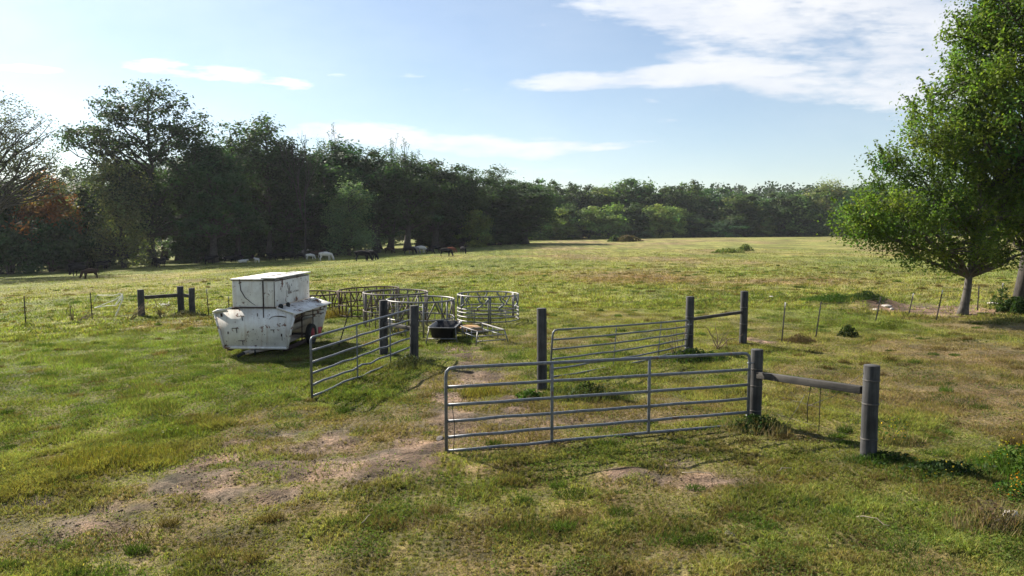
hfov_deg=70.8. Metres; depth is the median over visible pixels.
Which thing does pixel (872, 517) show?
stick
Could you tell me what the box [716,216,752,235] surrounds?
bush
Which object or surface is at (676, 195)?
tree
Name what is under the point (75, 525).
soil clods
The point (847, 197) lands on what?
tree
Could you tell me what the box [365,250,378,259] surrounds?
cow
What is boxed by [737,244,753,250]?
weed clump
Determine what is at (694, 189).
tree
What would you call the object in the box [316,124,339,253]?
tree
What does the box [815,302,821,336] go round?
fence post
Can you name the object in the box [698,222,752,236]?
bush
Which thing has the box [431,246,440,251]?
cow
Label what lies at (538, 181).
tree
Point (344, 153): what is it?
tree
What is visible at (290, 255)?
cow
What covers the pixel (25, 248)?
sapling
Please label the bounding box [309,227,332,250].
sapling
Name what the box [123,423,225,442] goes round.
weed clump
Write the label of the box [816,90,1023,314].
leafy tree
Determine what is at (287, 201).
tree
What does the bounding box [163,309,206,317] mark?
weed clump
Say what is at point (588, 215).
tree
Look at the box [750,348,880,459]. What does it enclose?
wooden brace
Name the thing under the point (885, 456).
weed clump
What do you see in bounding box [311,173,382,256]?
tree
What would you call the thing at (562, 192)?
tree
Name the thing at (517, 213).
tree
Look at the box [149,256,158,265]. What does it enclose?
cow
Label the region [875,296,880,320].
fence post
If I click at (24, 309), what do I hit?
fence post
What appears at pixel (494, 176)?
tree
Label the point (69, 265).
cow
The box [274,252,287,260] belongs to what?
cow
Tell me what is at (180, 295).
wooden brace
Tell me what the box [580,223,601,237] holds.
bush
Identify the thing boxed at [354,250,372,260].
cow
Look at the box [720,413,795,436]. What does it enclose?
weed clump
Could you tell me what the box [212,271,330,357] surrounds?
feed trailer
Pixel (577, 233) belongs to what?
bush
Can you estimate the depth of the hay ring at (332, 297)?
30.80 m
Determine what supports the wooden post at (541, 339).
on the ground at (414, 455)
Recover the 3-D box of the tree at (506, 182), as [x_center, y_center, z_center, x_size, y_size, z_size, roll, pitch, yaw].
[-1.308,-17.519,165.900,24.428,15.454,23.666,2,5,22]
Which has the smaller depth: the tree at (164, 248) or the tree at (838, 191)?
the tree at (164, 248)
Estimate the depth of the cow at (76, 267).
87.03 m
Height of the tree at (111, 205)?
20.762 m
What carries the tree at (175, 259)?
on the ground at (414, 455)
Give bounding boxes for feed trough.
[426,320,464,342]
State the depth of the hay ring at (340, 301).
29.80 m
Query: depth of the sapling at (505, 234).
155.30 m
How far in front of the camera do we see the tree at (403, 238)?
213.06 m
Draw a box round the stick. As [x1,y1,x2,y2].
[856,516,888,525]
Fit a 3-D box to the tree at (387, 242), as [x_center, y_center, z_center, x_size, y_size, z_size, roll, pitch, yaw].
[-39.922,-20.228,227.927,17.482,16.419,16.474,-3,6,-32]
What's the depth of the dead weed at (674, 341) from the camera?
19.73 m
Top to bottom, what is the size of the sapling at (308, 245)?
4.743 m
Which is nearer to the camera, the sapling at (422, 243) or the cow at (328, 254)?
the cow at (328, 254)
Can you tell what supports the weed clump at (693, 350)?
on the ground at (414, 455)
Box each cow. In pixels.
[66,262,84,271]
[69,264,87,275]
[79,268,98,277]
[95,260,111,268]
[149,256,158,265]
[156,257,167,267]
[203,255,218,263]
[223,255,236,262]
[230,255,243,262]
[265,253,278,260]
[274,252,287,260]
[284,252,295,259]
[294,253,305,258]
[310,250,323,257]
[318,252,334,260]
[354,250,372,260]
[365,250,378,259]
[384,247,394,253]
[403,246,416,253]
[409,246,420,253]
[416,246,426,252]
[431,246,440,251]
[439,248,453,255]
[460,246,466,253]
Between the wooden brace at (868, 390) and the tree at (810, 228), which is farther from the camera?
the tree at (810, 228)
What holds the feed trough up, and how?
on the ground at (414, 455)
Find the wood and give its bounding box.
[627,181,959,200]
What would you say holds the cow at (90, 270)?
on the ground at (414, 455)
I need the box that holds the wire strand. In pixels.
[784,284,1003,324]
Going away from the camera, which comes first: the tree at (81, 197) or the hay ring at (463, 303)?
the hay ring at (463, 303)
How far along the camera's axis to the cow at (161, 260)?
102.89 m
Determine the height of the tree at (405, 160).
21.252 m
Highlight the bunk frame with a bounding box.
[456,323,508,345]
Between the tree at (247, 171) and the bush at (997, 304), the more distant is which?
the tree at (247, 171)
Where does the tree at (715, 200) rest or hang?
on the ground at (414, 455)
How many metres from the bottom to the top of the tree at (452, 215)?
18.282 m
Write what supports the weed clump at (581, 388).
on the ground at (414, 455)
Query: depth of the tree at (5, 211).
109.21 m
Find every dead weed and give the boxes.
[66,300,74,320]
[78,308,98,319]
[130,303,147,319]
[146,297,173,316]
[661,318,686,353]
[705,324,741,348]
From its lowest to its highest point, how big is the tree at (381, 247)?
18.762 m
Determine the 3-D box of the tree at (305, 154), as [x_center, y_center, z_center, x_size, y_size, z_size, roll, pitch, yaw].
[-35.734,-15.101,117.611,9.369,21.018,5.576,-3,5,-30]
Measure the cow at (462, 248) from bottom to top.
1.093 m
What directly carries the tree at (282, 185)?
on the ground at (414, 455)
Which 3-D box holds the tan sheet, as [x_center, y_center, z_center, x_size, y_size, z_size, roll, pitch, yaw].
[-1.460,1.393,25.255,0.841,0.140,1.001,-2,5,-22]
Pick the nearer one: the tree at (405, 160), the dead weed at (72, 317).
the dead weed at (72, 317)
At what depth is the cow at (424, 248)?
119.01 m
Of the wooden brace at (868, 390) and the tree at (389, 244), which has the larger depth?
the tree at (389, 244)
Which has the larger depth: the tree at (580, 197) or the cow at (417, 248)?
the tree at (580, 197)
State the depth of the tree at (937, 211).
259.60 m
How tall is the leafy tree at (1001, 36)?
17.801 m
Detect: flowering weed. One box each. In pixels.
[858,418,927,446]
[964,434,1023,480]
[987,471,1023,501]
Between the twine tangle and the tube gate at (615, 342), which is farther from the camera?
the twine tangle
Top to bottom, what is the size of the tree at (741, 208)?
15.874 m
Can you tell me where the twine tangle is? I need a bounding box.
[94,293,122,314]
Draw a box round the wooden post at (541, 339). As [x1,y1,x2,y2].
[537,308,546,389]
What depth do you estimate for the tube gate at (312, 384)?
17.20 m
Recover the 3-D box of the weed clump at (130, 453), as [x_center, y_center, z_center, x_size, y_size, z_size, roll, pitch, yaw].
[-6.250,2.660,11.607,2.229,0.269,1.470,0,5,0]
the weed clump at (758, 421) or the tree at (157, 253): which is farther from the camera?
the tree at (157, 253)
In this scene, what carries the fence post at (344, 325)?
on the ground at (414, 455)
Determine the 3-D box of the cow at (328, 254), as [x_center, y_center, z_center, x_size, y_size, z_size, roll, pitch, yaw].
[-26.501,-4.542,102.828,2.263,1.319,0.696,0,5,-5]
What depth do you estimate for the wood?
460.91 m
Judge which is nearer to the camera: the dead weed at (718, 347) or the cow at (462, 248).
the dead weed at (718, 347)
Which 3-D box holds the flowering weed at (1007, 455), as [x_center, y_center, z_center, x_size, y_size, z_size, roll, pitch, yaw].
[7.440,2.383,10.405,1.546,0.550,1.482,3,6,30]
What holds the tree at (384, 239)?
on the ground at (414, 455)
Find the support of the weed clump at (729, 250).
on the ground at (414, 455)
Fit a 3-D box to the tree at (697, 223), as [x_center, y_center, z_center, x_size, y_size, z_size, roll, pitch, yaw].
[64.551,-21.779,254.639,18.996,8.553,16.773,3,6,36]
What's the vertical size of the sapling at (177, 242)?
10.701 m
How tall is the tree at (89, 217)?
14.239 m
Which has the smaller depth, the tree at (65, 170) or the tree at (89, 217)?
the tree at (89, 217)
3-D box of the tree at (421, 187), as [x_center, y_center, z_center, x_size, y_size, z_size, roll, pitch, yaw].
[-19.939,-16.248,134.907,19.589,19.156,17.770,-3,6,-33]
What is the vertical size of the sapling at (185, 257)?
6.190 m
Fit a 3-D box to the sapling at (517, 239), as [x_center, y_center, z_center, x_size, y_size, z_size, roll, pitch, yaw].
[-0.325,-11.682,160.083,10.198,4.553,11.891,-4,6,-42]
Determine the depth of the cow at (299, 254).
110.78 m
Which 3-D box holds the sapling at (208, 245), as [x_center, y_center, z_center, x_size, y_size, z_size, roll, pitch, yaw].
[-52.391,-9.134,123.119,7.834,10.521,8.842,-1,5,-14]
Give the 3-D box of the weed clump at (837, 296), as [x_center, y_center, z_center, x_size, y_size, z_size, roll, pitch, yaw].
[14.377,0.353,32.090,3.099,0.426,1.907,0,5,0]
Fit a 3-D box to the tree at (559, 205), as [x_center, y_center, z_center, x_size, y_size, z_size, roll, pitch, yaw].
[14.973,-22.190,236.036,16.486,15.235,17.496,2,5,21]
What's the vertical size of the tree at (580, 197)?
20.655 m
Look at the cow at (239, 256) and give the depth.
109.04 m
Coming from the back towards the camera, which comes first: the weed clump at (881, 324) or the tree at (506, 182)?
the tree at (506, 182)
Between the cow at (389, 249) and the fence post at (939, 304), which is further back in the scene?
the cow at (389, 249)
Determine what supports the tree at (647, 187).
on the ground at (414, 455)
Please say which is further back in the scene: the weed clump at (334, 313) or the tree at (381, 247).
the tree at (381, 247)
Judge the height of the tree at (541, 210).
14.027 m
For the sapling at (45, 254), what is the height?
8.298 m
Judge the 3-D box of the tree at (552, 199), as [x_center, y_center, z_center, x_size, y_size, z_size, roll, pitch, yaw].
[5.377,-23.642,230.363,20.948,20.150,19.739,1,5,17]
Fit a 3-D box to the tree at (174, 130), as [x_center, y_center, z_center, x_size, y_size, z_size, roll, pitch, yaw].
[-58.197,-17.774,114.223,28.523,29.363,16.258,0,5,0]
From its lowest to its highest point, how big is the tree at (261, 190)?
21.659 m
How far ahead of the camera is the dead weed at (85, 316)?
33.22 m
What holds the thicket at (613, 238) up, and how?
on the ground at (414, 455)
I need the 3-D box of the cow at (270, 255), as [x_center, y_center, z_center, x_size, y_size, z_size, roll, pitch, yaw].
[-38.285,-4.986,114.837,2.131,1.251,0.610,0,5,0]
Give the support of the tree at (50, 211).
on the ground at (414, 455)
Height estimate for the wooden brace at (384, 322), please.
1.943 m
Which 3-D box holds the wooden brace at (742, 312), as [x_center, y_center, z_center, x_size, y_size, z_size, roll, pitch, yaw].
[5.966,1.126,20.926,2.564,1.961,0.252,-3,6,-34]
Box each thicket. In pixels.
[607,235,617,241]
[613,235,642,241]
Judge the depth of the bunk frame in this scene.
22.89 m
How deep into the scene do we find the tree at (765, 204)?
255.55 m
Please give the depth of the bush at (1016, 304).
28.84 m
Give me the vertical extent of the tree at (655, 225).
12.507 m
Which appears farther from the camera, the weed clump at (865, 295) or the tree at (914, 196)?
the tree at (914, 196)
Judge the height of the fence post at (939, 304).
1.427 m
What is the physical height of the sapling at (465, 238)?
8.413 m
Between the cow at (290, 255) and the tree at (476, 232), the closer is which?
the cow at (290, 255)
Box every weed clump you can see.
[51,442,194,474]
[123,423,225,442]
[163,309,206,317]
[325,307,352,318]
[381,354,433,371]
[457,382,509,398]
[515,388,548,398]
[539,381,635,402]
[654,347,729,363]
[711,248,744,252]
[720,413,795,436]
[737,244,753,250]
[784,333,815,343]
[799,292,864,301]
[836,324,858,336]
[845,450,919,468]
[846,290,887,299]
[860,321,912,329]
[875,455,1018,483]
[936,497,1023,537]
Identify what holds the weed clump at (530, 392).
on the ground at (414, 455)
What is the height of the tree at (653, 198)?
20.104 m
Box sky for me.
[0,0,1022,200]
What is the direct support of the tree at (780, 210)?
on the ground at (414, 455)
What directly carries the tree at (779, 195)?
on the ground at (414, 455)
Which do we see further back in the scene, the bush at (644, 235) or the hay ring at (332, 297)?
the bush at (644, 235)
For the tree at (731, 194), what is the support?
on the ground at (414, 455)
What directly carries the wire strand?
attached to the fence post at (939, 304)
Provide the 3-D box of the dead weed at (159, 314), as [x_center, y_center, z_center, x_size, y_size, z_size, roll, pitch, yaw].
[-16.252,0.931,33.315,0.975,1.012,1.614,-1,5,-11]
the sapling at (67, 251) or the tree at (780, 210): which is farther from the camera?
the tree at (780, 210)
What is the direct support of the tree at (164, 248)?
on the ground at (414, 455)
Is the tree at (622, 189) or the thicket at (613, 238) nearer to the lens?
the thicket at (613, 238)
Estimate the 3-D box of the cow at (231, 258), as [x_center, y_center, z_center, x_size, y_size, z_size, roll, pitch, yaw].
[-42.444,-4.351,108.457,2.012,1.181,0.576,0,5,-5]
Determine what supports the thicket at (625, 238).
on the ground at (414, 455)
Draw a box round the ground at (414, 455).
[0,235,1023,575]
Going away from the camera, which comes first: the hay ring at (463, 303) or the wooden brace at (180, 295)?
the hay ring at (463, 303)
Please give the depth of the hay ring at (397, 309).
24.87 m
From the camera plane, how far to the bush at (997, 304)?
30.07 m
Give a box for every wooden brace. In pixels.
[137,286,195,315]
[379,300,417,359]
[685,291,747,352]
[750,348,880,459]
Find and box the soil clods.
[2,341,1010,575]
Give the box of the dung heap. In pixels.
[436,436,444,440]
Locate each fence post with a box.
[23,296,25,322]
[338,308,350,345]
[781,302,785,340]
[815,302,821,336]
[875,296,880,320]
[936,290,942,319]
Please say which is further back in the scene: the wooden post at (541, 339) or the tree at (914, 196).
the tree at (914, 196)
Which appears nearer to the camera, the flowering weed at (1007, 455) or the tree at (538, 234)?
the flowering weed at (1007, 455)
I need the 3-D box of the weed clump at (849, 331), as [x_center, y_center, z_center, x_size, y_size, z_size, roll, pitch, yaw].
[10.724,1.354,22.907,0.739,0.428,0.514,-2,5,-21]
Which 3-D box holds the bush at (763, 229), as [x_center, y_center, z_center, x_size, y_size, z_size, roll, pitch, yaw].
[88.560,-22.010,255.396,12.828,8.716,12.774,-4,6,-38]
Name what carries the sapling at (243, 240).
on the ground at (414, 455)
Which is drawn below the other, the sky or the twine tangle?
the twine tangle
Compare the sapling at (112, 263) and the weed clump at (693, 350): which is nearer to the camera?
the weed clump at (693, 350)
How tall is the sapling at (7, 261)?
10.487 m
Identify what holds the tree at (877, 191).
on the ground at (414, 455)
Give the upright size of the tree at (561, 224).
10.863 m
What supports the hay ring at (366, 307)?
on the ground at (414, 455)
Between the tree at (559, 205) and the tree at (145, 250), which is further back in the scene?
the tree at (559, 205)
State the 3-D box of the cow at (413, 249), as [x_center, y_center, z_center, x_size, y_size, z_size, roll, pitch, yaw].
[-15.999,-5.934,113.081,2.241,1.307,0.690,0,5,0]
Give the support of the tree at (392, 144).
on the ground at (414, 455)
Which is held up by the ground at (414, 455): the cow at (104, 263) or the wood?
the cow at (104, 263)
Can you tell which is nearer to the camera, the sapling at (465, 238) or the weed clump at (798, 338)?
the weed clump at (798, 338)
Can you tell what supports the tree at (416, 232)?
on the ground at (414, 455)
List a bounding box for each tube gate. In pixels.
[309,309,409,398]
[444,352,754,451]
[549,320,691,378]
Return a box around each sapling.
[0,212,37,273]
[0,215,52,273]
[24,220,76,271]
[38,212,100,270]
[87,226,126,267]
[156,237,202,263]
[167,209,208,262]
[199,223,222,261]
[202,209,252,260]
[224,212,254,258]
[298,232,327,253]
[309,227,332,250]
[319,228,360,249]
[411,228,440,247]
[449,227,470,245]
[488,222,522,244]
[496,227,532,244]
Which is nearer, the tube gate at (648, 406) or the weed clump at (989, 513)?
the weed clump at (989, 513)
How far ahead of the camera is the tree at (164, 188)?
133.33 m
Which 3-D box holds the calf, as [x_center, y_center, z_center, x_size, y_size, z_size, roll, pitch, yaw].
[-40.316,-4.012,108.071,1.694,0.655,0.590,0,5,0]
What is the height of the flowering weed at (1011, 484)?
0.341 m
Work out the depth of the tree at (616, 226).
229.93 m
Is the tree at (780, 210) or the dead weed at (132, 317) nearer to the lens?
the dead weed at (132, 317)
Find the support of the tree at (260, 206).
on the ground at (414, 455)
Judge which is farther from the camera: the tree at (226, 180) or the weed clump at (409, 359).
the tree at (226, 180)
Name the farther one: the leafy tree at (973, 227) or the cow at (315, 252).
the cow at (315, 252)
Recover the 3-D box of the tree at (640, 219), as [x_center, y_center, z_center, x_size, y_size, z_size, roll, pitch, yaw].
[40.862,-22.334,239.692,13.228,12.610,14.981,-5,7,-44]
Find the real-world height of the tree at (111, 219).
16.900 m
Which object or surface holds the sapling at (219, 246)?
on the ground at (414, 455)
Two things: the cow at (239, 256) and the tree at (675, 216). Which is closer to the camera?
the cow at (239, 256)
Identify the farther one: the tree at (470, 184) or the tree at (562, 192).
the tree at (562, 192)
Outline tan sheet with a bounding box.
[460,325,481,330]
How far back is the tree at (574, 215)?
222.82 m
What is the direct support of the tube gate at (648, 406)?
on the ground at (414, 455)
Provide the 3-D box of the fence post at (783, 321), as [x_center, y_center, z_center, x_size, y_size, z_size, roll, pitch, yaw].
[8.257,1.169,21.909,0.125,1.472,0.051,0,5,0]
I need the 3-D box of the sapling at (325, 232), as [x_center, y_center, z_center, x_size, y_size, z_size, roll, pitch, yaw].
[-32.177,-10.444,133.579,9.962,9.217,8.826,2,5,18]
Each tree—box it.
[0,91,91,213]
[0,174,58,273]
[2,165,92,270]
[40,78,229,265]
[41,165,86,188]
[47,182,109,230]
[61,177,95,187]
[63,181,116,268]
[77,142,165,268]
[86,183,163,263]
[97,156,164,262]
[127,238,161,256]
[149,161,170,259]
[150,135,273,262]
[154,152,182,260]
[155,155,202,259]
[156,236,171,255]
[182,117,286,260]
[222,139,272,230]
[224,111,298,258]
[239,130,336,256]
[247,148,284,220]
[261,133,321,257]
[284,137,396,254]
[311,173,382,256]
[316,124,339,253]
[334,146,418,252]
[355,226,404,248]
[361,230,395,244]
[366,216,415,249]
[368,151,456,250]
[380,235,402,244]
[382,135,399,251]
[386,230,423,242]
[399,137,419,250]
[400,174,432,245]
[410,158,480,248]
[441,163,498,246]
[452,209,494,247]
[474,164,523,244]
[485,178,559,243]
[488,183,564,243]
[496,175,554,243]
[528,178,565,198]
[528,184,563,222]
[529,216,546,239]
[533,210,556,239]
[548,205,579,239]
[549,179,577,209]
[551,199,577,216]
[554,203,585,238]
[565,182,604,237]
[573,185,629,221]
[574,206,606,238]
[589,201,634,238]
[601,181,648,223]
[604,177,659,217]
[621,202,654,237]
[636,187,685,216]
[642,203,677,237]
[659,203,694,237]
[660,183,697,220]
[671,179,718,223]
[676,214,711,237]
[692,185,729,227]
[709,193,773,236]
[711,189,743,222]
[737,197,781,236]
[760,190,806,236]
[768,190,805,212]
[778,188,832,236]
[780,194,819,235]
[804,175,852,235]
[814,187,865,235]
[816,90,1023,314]
[827,184,883,220]
[867,182,917,235]
[889,0,1023,298]
[899,186,946,233]
[912,182,969,235]
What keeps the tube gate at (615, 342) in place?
on the ground at (414, 455)
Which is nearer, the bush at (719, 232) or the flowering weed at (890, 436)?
the flowering weed at (890, 436)
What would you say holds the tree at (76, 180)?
on the ground at (414, 455)
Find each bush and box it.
[572,226,583,238]
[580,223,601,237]
[636,230,655,238]
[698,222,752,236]
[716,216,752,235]
[748,215,778,236]
[987,285,1010,309]
[995,296,1023,314]
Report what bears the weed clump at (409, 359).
on the ground at (414, 455)
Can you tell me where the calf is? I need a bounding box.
[238,259,248,262]
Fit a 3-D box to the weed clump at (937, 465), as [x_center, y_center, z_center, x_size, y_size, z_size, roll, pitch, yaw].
[6.238,2.543,10.248,2.112,0.294,0.968,0,5,0]
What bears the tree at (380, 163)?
on the ground at (414, 455)
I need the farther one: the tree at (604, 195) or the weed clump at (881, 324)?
the tree at (604, 195)
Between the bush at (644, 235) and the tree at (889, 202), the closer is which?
the bush at (644, 235)
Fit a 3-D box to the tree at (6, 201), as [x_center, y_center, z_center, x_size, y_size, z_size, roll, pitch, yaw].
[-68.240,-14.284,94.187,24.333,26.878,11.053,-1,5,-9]
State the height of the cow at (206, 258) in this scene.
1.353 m
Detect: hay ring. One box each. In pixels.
[309,290,339,310]
[337,286,399,317]
[362,289,428,327]
[386,295,454,336]
[457,291,518,323]
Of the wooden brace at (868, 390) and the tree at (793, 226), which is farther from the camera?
the tree at (793, 226)
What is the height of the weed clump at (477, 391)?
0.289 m

